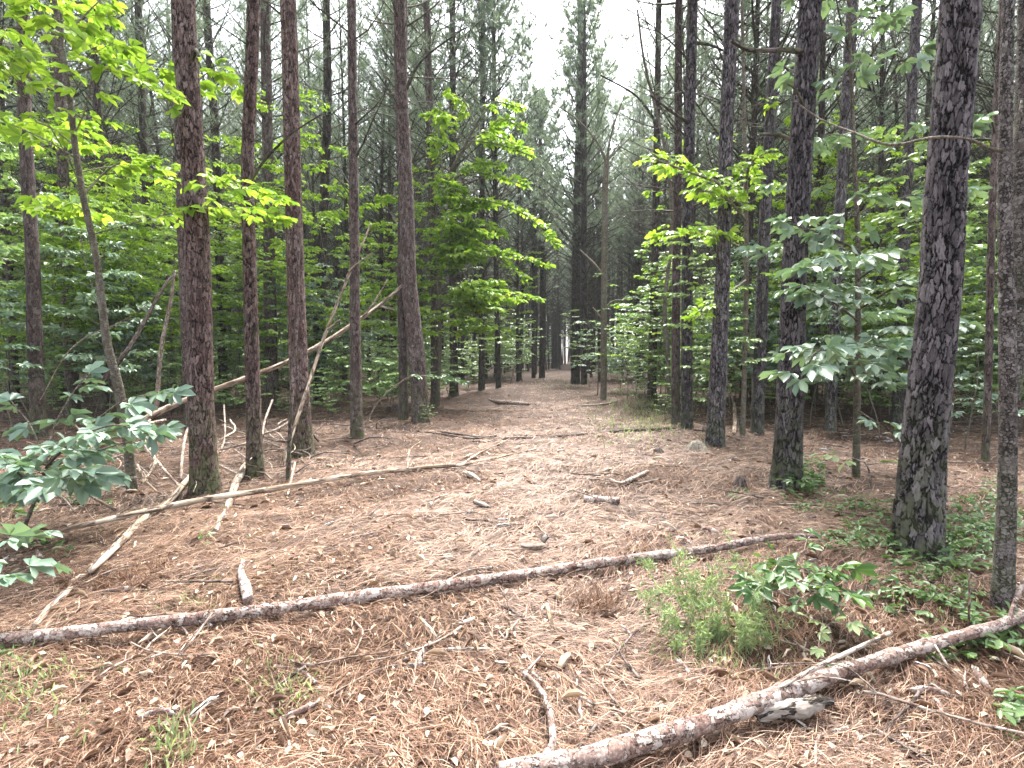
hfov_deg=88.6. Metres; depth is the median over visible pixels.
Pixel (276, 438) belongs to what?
fallen branch
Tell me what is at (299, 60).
pine tree
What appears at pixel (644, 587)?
fallen twig
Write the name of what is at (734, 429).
fallen branch
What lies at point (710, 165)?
pine tree
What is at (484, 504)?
wood chunk
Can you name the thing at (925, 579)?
fallen twig
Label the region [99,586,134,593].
wood chip
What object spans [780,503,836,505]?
fallen branch
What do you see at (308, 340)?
sapling
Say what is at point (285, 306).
sapling
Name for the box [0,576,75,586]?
fallen twig
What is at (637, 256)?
sapling
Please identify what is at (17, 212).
pine tree
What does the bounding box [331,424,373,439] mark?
fallen branch
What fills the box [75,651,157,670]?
fallen twig
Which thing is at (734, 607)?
wood chip
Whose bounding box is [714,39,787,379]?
pine tree
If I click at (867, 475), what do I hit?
fallen twig
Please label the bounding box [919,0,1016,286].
pine tree
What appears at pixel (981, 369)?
sapling
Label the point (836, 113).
pine tree
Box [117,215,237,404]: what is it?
sapling
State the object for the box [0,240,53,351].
sapling
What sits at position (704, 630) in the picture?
feathery weed
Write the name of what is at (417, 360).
pine tree
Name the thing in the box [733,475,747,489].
stump
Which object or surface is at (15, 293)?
sapling
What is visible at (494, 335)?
sapling
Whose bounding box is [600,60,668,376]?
pine tree
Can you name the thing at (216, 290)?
sapling
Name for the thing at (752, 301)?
sapling
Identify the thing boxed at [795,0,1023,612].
hardwood tree
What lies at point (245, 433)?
fallen branch
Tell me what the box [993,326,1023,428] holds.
sapling
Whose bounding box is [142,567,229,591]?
fallen twig
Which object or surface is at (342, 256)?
sapling
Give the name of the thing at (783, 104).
pine tree
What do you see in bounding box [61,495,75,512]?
fallen branch
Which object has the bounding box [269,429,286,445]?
fallen branch
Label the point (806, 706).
rotten wood
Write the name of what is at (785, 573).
seedling
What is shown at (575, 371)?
pine tree
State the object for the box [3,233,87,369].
sapling
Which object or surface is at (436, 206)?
pine tree
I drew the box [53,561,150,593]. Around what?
fallen twig
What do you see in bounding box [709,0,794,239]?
pine tree
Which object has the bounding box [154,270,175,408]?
leaning pole
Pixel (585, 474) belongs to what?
fallen twig
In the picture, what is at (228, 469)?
fallen branch
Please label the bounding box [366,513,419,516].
fallen twig
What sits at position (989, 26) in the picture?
pine tree
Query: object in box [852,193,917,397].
sapling
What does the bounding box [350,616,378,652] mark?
fallen twig
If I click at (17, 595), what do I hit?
fallen twig
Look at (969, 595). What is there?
fallen branch
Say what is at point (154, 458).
fallen branch
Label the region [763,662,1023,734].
fallen branch
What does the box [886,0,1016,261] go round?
pine tree
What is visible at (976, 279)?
sapling
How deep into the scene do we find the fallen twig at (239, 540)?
3.70 m
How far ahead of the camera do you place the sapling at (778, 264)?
17.70 m
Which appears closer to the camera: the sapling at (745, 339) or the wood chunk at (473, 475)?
the wood chunk at (473, 475)
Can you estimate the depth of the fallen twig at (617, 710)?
2.05 m
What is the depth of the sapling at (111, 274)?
9.62 m
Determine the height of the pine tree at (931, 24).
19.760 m
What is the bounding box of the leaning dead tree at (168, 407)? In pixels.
[59,280,401,465]
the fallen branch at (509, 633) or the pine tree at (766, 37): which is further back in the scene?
the pine tree at (766, 37)
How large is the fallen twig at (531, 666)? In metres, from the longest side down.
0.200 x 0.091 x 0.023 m
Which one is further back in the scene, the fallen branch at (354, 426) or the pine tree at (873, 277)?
the pine tree at (873, 277)
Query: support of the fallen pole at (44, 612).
on the ground at (524, 389)
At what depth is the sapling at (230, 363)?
15.06 m
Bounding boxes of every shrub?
[0,361,195,536]
[0,521,71,586]
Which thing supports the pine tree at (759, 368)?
on the ground at (524, 389)
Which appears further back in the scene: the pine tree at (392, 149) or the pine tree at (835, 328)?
the pine tree at (392, 149)
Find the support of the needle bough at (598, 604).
on the ground at (524, 389)
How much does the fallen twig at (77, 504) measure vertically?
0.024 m
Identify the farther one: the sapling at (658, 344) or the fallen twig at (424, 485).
the sapling at (658, 344)
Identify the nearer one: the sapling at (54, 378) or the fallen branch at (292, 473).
the fallen branch at (292, 473)
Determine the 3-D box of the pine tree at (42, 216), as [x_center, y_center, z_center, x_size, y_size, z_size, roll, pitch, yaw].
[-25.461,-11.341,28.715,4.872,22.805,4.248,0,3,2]
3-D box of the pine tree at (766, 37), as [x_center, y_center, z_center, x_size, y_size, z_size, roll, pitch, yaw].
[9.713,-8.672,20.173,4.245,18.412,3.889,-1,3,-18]
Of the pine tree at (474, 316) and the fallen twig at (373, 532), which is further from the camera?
the pine tree at (474, 316)
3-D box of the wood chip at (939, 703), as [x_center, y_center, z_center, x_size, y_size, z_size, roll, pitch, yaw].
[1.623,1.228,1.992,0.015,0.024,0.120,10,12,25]
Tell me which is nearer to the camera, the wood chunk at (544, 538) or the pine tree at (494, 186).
the wood chunk at (544, 538)
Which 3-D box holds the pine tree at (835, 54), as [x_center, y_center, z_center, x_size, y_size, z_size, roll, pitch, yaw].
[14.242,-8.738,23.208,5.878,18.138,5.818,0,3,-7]
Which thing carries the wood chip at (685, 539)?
on the ground at (524, 389)
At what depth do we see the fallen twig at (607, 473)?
5.92 m
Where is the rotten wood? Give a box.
[755,694,834,727]
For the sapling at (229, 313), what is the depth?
27.11 m
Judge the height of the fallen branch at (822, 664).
0.215 m
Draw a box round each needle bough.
[41,549,177,597]
[535,567,631,621]
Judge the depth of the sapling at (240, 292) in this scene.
17.44 m
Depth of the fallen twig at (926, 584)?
2.94 m
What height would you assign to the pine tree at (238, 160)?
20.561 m
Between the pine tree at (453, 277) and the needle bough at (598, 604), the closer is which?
the needle bough at (598, 604)
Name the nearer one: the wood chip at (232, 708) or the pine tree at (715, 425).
the wood chip at (232, 708)
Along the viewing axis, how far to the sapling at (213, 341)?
24.48 m
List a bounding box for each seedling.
[364,374,468,424]
[728,527,877,638]
[778,600,879,657]
[810,451,897,488]
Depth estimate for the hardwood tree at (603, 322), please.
17.02 m
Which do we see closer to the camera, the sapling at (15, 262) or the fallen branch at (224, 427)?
the fallen branch at (224, 427)
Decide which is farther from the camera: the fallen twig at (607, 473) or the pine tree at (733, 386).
the pine tree at (733, 386)
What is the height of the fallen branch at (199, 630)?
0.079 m
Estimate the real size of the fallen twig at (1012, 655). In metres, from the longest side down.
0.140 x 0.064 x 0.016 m
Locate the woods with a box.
[0,14,978,376]
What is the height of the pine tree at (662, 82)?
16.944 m
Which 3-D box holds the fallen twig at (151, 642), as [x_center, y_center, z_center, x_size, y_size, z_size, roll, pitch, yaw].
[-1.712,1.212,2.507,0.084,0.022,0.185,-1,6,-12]
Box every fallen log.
[0,533,820,644]
[212,462,247,533]
[237,559,253,604]
[488,398,529,404]
[497,576,1023,767]
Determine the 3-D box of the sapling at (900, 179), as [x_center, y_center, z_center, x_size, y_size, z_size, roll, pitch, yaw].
[7.849,-1.913,10.007,3.262,5.936,2.830,0,3,-2]
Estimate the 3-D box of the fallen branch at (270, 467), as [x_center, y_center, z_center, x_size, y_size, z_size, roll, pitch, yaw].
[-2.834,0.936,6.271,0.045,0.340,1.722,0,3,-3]
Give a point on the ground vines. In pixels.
(1010, 710)
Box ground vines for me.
[0,436,1023,740]
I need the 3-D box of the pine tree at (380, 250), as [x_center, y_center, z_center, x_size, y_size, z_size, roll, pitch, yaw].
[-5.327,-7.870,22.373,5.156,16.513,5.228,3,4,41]
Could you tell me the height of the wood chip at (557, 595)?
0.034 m
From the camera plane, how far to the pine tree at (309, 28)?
29.17 m
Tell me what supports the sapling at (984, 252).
on the ground at (524, 389)
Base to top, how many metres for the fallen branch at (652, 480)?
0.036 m
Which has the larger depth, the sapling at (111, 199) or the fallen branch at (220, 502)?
the sapling at (111, 199)
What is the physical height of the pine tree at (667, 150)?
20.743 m
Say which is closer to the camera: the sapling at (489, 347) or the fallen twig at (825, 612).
the fallen twig at (825, 612)
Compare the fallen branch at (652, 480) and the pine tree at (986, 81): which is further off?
the pine tree at (986, 81)
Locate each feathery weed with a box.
[631,528,793,653]
[658,601,734,655]
[704,597,777,654]
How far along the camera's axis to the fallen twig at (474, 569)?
3.15 m
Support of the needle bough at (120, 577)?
on the ground at (524, 389)
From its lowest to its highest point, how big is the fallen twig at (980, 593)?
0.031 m
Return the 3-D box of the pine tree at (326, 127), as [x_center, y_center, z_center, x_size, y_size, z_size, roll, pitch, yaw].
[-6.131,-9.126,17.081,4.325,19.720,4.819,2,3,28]
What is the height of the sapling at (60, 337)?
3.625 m
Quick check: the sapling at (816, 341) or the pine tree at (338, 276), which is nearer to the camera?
the sapling at (816, 341)
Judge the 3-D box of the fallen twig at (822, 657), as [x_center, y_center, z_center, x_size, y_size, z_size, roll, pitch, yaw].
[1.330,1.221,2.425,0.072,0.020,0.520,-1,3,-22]
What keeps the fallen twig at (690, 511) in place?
on the ground at (524, 389)
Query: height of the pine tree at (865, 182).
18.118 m
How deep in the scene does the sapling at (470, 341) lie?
20.21 m
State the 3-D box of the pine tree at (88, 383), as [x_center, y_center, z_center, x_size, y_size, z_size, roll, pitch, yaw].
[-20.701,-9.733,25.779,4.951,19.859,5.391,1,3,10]
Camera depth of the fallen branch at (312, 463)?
6.33 m
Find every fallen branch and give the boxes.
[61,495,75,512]
[75,424,150,475]
[76,643,234,719]
[82,454,123,467]
[89,495,116,510]
[136,464,157,492]
[137,492,148,517]
[141,419,165,483]
[141,419,178,486]
[177,613,214,655]
[179,428,187,480]
[180,612,212,654]
[206,500,245,505]
[219,404,225,452]
[219,419,235,440]
[219,419,272,432]
[219,440,279,450]
[219,464,250,477]
[222,424,315,437]
[234,449,272,480]
[241,461,298,467]
[245,700,260,731]
[257,468,291,473]
[262,399,272,434]
[263,435,284,442]
[263,448,302,454]
[264,421,287,434]
[265,429,286,441]
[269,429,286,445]
[287,462,295,495]
[295,461,336,473]
[307,451,346,459]
[313,426,322,441]
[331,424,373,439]
[354,436,391,443]
[396,641,485,662]
[424,431,496,439]
[464,724,468,766]
[472,719,527,748]
[487,612,525,649]
[552,696,602,732]
[572,400,617,406]
[609,470,648,484]
[637,478,660,484]
[676,428,739,439]
[707,724,931,756]
[731,402,736,434]
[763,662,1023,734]
[776,630,892,688]
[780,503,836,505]
[967,569,970,626]
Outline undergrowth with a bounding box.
[0,285,1023,424]
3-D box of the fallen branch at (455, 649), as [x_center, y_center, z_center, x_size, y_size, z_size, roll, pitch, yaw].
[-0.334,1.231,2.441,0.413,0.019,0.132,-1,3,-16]
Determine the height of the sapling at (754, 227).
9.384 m
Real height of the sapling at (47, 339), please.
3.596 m
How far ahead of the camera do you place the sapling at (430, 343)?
33.84 m
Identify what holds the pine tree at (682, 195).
on the ground at (524, 389)
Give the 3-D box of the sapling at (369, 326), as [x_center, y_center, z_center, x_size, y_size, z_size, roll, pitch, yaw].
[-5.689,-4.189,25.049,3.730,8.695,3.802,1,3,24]
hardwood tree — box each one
[0,0,300,492]
[542,85,637,399]
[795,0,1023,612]
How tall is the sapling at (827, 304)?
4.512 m
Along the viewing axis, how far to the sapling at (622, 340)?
19.50 m
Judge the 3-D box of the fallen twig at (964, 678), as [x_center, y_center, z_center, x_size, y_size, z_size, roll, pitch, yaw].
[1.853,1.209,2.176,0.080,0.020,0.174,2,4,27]
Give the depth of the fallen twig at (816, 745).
1.91 m
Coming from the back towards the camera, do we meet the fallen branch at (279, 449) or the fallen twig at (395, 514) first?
the fallen branch at (279, 449)
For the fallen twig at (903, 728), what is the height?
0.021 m
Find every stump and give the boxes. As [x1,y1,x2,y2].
[390,403,397,411]
[653,447,664,453]
[684,439,707,451]
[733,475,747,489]
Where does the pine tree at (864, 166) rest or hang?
on the ground at (524, 389)
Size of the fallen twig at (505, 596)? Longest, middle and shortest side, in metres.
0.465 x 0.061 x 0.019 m
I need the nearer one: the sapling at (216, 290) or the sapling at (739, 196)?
the sapling at (739, 196)
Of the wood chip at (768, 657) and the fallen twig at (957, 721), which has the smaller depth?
the fallen twig at (957, 721)
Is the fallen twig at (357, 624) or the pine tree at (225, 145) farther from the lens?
the pine tree at (225, 145)
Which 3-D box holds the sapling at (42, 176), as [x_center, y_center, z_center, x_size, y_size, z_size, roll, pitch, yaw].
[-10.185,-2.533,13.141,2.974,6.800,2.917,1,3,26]
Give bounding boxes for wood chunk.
[419,616,437,637]
[452,617,475,625]
[463,470,480,481]
[473,500,490,508]
[494,661,513,666]
[521,543,549,549]
[540,533,548,542]
[545,603,554,630]
[556,652,570,669]
[583,495,619,505]
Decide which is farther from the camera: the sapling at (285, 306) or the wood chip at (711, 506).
the sapling at (285, 306)
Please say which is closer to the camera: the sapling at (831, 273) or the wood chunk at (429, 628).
the wood chunk at (429, 628)
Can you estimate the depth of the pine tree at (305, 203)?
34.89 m
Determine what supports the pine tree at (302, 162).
on the ground at (524, 389)
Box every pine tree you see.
[0,0,88,406]
[0,0,131,378]
[0,0,136,401]
[0,3,47,268]
[0,4,52,270]
[0,6,50,299]
[0,6,66,438]
[0,12,34,386]
[0,28,43,358]
[0,40,23,340]
[1,0,88,282]
[1,0,147,415]
[1,0,209,408]
[1,1,90,393]
[2,9,51,383]
[6,0,171,394]
[12,0,76,375]
[14,31,85,259]
[30,0,171,256]
[38,0,128,384]
[41,0,220,399]
[44,0,173,373]
[71,2,167,384]
[78,1,170,379]
[81,0,208,291]
[101,0,211,387]
[101,8,162,384]
[102,0,209,435]
[109,0,281,401]
[118,0,231,279]
[119,0,242,295]
[121,0,236,296]
[127,86,172,323]
[130,0,260,386]
[137,112,172,373]
[147,0,235,292]
[149,73,222,276]
[152,115,176,356]
[171,0,223,497]
[172,0,362,407]
[196,0,319,478]
[199,0,332,393]
[203,37,242,379]
[203,57,233,352]
[204,0,283,312]
[205,14,285,312]
[208,62,259,377]
[209,69,279,313]
[219,51,283,359]
[221,1,300,381]
[257,74,286,312]
[258,0,319,376]
[261,0,394,402]
[263,0,359,457]
[272,0,347,388]
[274,81,311,237]
[275,22,360,372]
[276,102,343,353]
[279,52,341,306]
[279,76,364,312]
[281,41,348,384]
[282,0,342,306]
[300,0,396,394]
[302,0,401,438]
[304,0,449,380]
[306,41,376,378]
[307,75,361,305]
[309,0,410,306]
[311,0,464,423]
[315,0,427,380]
[324,0,511,405]
[327,48,397,379]
[329,148,361,376]
[332,0,477,286]
[333,0,495,420]
[334,1,447,352]
[347,66,397,379]
[358,0,536,396]
[358,15,422,338]
[359,88,396,370]
[362,120,426,357]
[366,9,460,340]
[367,76,448,316]
[374,1,444,326]
[378,0,486,385]
[389,0,476,300]
[407,0,575,390]
[410,99,429,320]
[412,0,504,379]
[415,79,460,312]
[417,72,474,372]
[420,0,570,387]
[424,101,489,377]
[447,27,523,287]
[448,74,504,378]
[466,107,520,378]
[487,79,560,379]
[488,11,552,381]
[492,92,573,377]
[500,87,574,377]
[515,0,644,384]
[520,0,651,384]
[557,95,635,328]
[558,42,634,381]
[561,126,623,376]
[568,94,629,345]
[579,0,741,399]
[596,0,765,428]
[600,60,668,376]
[603,0,769,424]
[607,150,650,374]
[608,51,669,378]
[609,94,668,313]
[609,106,668,322]
[612,72,681,348]
[615,82,669,378]
[621,12,696,381]
[627,18,718,359]
[632,66,712,314]
[633,72,682,359]
[639,0,736,382]
[641,42,717,305]
[642,0,830,284]
[645,0,734,293]
[648,0,846,448]
[658,0,857,403]
[660,30,717,333]
[664,0,792,283]
[665,29,734,368]
[680,0,824,434]
[680,51,733,356]
[681,0,792,388]
[697,95,735,320]
[697,100,743,275]
[698,0,813,296]
[698,97,741,258]
[699,4,782,312]
[700,0,875,395]
[708,0,925,311]
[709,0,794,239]
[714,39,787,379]
[730,0,821,491]
[739,0,937,404]
[742,92,788,283]
[747,6,872,283]
[747,77,785,309]
[770,54,812,279]
[773,0,891,384]
[775,13,857,242]
[777,0,918,268]
[778,0,998,403]
[784,0,910,431]
[786,0,905,395]
[823,64,870,282]
[825,46,902,384]
[828,0,920,389]
[833,0,1013,287]
[834,0,978,301]
[836,0,993,424]
[847,0,923,293]
[851,86,895,364]
[852,57,900,283]
[856,4,933,379]
[856,39,901,293]
[860,0,1016,462]
[865,73,919,310]
[874,0,1014,245]
[884,16,925,361]
[885,0,982,565]
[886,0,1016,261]
[886,55,933,244]
[887,23,973,225]
[900,0,1016,393]
[904,0,1016,405]
[916,3,1016,282]
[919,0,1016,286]
[921,0,1016,239]
[968,0,1016,395]
[972,0,1015,283]
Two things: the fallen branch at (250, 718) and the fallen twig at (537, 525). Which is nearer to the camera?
the fallen branch at (250, 718)
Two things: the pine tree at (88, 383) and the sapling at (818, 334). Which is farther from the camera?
the pine tree at (88, 383)
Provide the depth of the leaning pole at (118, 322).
7.96 m
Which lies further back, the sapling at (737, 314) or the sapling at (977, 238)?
the sapling at (737, 314)
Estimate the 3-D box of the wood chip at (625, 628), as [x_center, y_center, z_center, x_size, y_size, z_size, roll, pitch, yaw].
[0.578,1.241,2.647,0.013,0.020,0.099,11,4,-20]
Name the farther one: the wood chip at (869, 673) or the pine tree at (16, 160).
the pine tree at (16, 160)
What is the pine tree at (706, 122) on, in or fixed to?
on the ground at (524, 389)
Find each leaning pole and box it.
[40,222,241,399]
[97,274,174,385]
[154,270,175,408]
[280,223,372,466]
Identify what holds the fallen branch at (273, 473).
on the ground at (524, 389)
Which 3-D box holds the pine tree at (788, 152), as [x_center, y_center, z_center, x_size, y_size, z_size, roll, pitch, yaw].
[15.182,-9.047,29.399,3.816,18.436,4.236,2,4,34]
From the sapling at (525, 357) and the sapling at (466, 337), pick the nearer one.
the sapling at (525, 357)
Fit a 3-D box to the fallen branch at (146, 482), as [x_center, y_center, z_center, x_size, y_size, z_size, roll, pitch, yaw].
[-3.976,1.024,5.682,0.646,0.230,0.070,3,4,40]
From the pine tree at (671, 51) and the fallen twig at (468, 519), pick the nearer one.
the fallen twig at (468, 519)
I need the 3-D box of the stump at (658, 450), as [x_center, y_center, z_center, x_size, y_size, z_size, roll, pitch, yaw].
[2.132,0.979,7.609,0.181,0.130,0.184,0,3,0]
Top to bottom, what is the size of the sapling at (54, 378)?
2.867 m
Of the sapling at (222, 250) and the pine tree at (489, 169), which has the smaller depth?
the sapling at (222, 250)
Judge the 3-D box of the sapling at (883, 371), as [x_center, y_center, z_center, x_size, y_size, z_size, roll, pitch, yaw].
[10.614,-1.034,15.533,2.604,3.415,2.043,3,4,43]
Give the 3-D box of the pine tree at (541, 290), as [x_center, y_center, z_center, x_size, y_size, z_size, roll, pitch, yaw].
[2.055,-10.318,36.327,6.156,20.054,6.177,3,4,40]
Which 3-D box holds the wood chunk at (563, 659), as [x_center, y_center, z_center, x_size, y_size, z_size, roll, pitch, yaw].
[0.230,1.228,2.343,0.035,0.035,0.115,1,3,24]
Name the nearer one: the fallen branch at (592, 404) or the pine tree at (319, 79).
the fallen branch at (592, 404)
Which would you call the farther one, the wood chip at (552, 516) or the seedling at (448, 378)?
the seedling at (448, 378)
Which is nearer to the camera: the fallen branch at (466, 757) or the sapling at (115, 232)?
the fallen branch at (466, 757)
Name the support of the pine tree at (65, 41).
on the ground at (524, 389)
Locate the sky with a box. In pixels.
[3,0,1016,356]
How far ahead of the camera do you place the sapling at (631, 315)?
17.60 m
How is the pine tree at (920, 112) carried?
on the ground at (524, 389)
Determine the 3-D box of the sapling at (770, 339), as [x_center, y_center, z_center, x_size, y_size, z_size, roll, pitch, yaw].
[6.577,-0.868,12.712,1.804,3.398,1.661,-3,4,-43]
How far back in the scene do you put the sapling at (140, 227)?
15.90 m
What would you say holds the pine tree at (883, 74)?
on the ground at (524, 389)
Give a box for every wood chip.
[69,574,84,582]
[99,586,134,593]
[121,617,136,619]
[125,489,138,491]
[137,707,178,718]
[138,628,165,643]
[139,670,153,675]
[157,705,177,714]
[186,695,218,718]
[220,707,239,711]
[279,701,317,719]
[322,521,335,526]
[418,641,431,662]
[437,556,454,559]
[483,723,508,736]
[497,523,511,526]
[544,514,557,517]
[554,592,561,600]
[577,696,582,717]
[620,625,630,634]
[662,521,674,527]
[674,658,690,677]
[678,536,690,544]
[700,526,718,532]
[705,505,718,508]
[730,602,737,612]
[767,655,771,668]
[782,649,791,657]
[820,653,838,661]
[846,655,875,682]
[910,686,959,698]
[912,661,931,669]
[932,669,937,677]
[933,696,942,719]
[971,668,990,688]
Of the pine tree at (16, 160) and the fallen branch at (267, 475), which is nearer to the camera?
the fallen branch at (267, 475)
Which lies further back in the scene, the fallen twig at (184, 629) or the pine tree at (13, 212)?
the pine tree at (13, 212)
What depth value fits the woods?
45.68 m
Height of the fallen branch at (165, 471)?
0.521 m
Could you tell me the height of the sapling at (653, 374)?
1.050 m
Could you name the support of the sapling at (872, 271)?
on the ground at (524, 389)
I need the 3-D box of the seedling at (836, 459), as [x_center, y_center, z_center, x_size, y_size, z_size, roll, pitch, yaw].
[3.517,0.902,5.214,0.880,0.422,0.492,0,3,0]
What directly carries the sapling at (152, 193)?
on the ground at (524, 389)
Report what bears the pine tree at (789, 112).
on the ground at (524, 389)
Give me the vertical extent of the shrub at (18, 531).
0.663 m
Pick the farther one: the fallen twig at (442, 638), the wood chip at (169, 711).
the fallen twig at (442, 638)
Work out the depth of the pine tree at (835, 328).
10.35 m
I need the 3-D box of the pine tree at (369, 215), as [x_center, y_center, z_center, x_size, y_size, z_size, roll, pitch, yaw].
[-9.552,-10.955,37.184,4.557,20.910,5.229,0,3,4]
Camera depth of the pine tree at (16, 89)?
16.18 m
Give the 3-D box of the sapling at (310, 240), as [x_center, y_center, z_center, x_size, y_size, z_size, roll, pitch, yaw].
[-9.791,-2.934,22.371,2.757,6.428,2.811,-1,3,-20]
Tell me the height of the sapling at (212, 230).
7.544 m
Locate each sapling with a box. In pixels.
[0,82,100,331]
[0,141,126,406]
[0,180,61,403]
[0,192,164,372]
[0,200,126,357]
[0,220,80,387]
[0,229,79,351]
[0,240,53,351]
[0,265,48,439]
[0,280,67,415]
[0,293,91,394]
[0,319,78,401]
[1,58,178,386]
[1,130,174,392]
[3,120,176,400]
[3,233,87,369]
[13,209,159,411]
[18,320,79,395]
[34,140,142,384]
[44,251,156,411]
[44,286,139,404]
[49,230,173,417]
[52,187,176,385]
[58,259,166,394]
[69,172,181,414]
[70,266,158,422]
[74,187,165,377]
[77,306,124,398]
[84,131,241,391]
[96,282,175,389]
[114,166,242,336]
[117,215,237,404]
[117,254,169,379]
[120,175,224,386]
[124,253,180,384]
[133,229,243,361]
[151,219,214,357]
[162,136,262,320]
[166,293,235,369]
[175,284,264,401]
[179,204,287,407]
[210,139,320,403]
[211,225,287,399]
[212,238,284,360]
[213,271,324,406]
[226,219,286,332]
[254,86,397,364]
[256,260,327,399]
[258,238,314,358]
[258,246,333,398]
[259,250,342,404]
[261,216,334,330]
[278,311,333,374]
[286,189,300,480]
[306,278,349,402]
[316,253,397,405]
[327,279,393,398]
[328,247,397,380]
[332,306,367,359]
[360,207,426,329]
[361,163,465,338]
[362,262,443,361]
[364,87,562,407]
[370,309,396,359]
[376,306,456,373]
[418,288,449,348]
[420,405,435,420]
[423,267,471,344]
[423,315,464,399]
[423,323,446,358]
[442,262,514,392]
[457,314,492,363]
[464,312,510,376]
[477,251,542,356]
[477,296,521,354]
[478,309,524,369]
[485,308,509,358]
[490,318,545,383]
[491,322,515,361]
[505,318,533,380]
[560,309,600,386]
[571,321,626,394]
[595,261,681,398]
[604,285,694,381]
[607,295,649,391]
[613,238,701,396]
[613,370,641,398]
[615,308,696,387]
[629,373,659,406]
[631,249,706,393]
[633,0,836,435]
[637,9,711,413]
[644,262,700,364]
[646,301,700,396]
[653,393,670,414]
[657,225,770,431]
[659,250,742,402]
[670,270,714,345]
[670,300,711,395]
[680,240,778,409]
[680,278,754,398]
[692,240,776,405]
[693,297,754,400]
[694,247,780,385]
[695,231,776,395]
[702,311,752,395]
[709,160,779,383]
[727,261,811,414]
[728,289,774,392]
[729,236,778,329]
[729,267,770,356]
[729,301,778,389]
[735,0,997,479]
[738,281,826,379]
[747,337,777,392]
[751,255,825,404]
[752,243,850,350]
[768,228,881,429]
[769,106,894,404]
[769,184,909,396]
[771,255,842,344]
[805,268,876,424]
[807,250,906,439]
[807,266,879,407]
[807,282,843,412]
[807,308,862,343]
[813,277,914,408]
[817,133,966,414]
[821,291,910,373]
[822,212,894,403]
[842,116,997,423]
[852,151,997,325]
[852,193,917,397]
[862,227,918,372]
[868,254,982,372]
[869,182,996,340]
[876,258,982,372]
[877,285,916,414]
[878,207,997,358]
[883,126,997,377]
[908,196,996,341]
[909,249,997,419]
[950,305,998,427]
[951,338,1023,449]
[958,210,997,418]
[958,217,997,409]
[961,199,997,360]
[962,256,998,360]
[962,325,997,418]
[964,191,997,337]
[964,366,1023,409]
[966,185,996,338]
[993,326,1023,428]
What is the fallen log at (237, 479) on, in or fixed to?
on the ground at (524, 389)
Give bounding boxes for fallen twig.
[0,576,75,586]
[0,588,40,601]
[10,551,79,573]
[19,608,119,629]
[30,700,99,755]
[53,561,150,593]
[58,503,110,505]
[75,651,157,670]
[98,647,149,677]
[110,612,213,627]
[119,498,143,513]
[130,642,218,661]
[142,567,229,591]
[145,626,170,650]
[153,611,188,635]
[159,580,232,582]
[215,662,309,724]
[218,523,271,548]
[252,666,318,685]
[265,662,427,723]
[287,649,399,665]
[318,437,351,439]
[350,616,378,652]
[360,522,390,536]
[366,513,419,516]
[367,625,462,661]
[387,455,429,457]
[404,632,444,686]
[407,566,492,603]
[411,475,441,491]
[439,507,493,515]
[461,597,479,621]
[466,518,523,524]
[470,586,521,616]
[499,583,512,612]
[523,649,543,680]
[526,517,546,533]
[549,484,591,495]
[556,718,583,739]
[565,473,600,475]
[569,474,629,483]
[573,572,603,591]
[576,722,597,747]
[587,471,629,476]
[597,622,650,669]
[602,659,624,714]
[606,633,640,679]
[609,708,641,720]
[613,460,683,466]
[616,582,694,605]
[674,500,709,522]
[674,518,721,527]
[692,502,742,507]
[711,487,763,497]
[748,653,806,671]
[759,535,813,540]
[774,636,849,683]
[787,635,806,661]
[811,601,848,635]
[814,725,849,766]
[815,442,848,448]
[818,470,893,478]
[823,653,896,667]
[827,509,874,517]
[851,599,915,611]
[864,675,906,735]
[877,729,938,767]
[881,578,977,588]
[885,690,920,731]
[918,572,943,584]
[930,655,983,696]
[943,662,968,689]
[945,712,1023,754]
[947,461,980,462]
[948,484,990,487]
[953,589,1023,600]
[1002,652,1023,660]
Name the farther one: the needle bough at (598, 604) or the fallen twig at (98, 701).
the needle bough at (598, 604)
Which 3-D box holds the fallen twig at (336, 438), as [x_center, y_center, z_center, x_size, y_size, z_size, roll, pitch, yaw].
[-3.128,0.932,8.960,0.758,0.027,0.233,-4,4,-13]
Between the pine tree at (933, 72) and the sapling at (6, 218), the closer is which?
the sapling at (6, 218)
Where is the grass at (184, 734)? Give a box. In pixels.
[0,376,1023,767]
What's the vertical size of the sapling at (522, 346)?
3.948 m
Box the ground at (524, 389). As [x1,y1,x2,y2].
[0,357,1023,767]
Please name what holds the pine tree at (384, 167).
on the ground at (524, 389)
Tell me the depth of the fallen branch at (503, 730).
1.94 m
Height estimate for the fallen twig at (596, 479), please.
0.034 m
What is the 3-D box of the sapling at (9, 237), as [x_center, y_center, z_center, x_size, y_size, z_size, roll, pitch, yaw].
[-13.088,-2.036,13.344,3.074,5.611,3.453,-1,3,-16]
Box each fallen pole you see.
[32,586,72,626]
[33,440,535,540]
[87,474,188,573]
[437,427,675,439]
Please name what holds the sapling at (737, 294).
on the ground at (524, 389)
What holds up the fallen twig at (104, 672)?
on the ground at (524, 389)
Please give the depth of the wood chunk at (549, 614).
2.71 m
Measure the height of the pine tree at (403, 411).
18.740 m

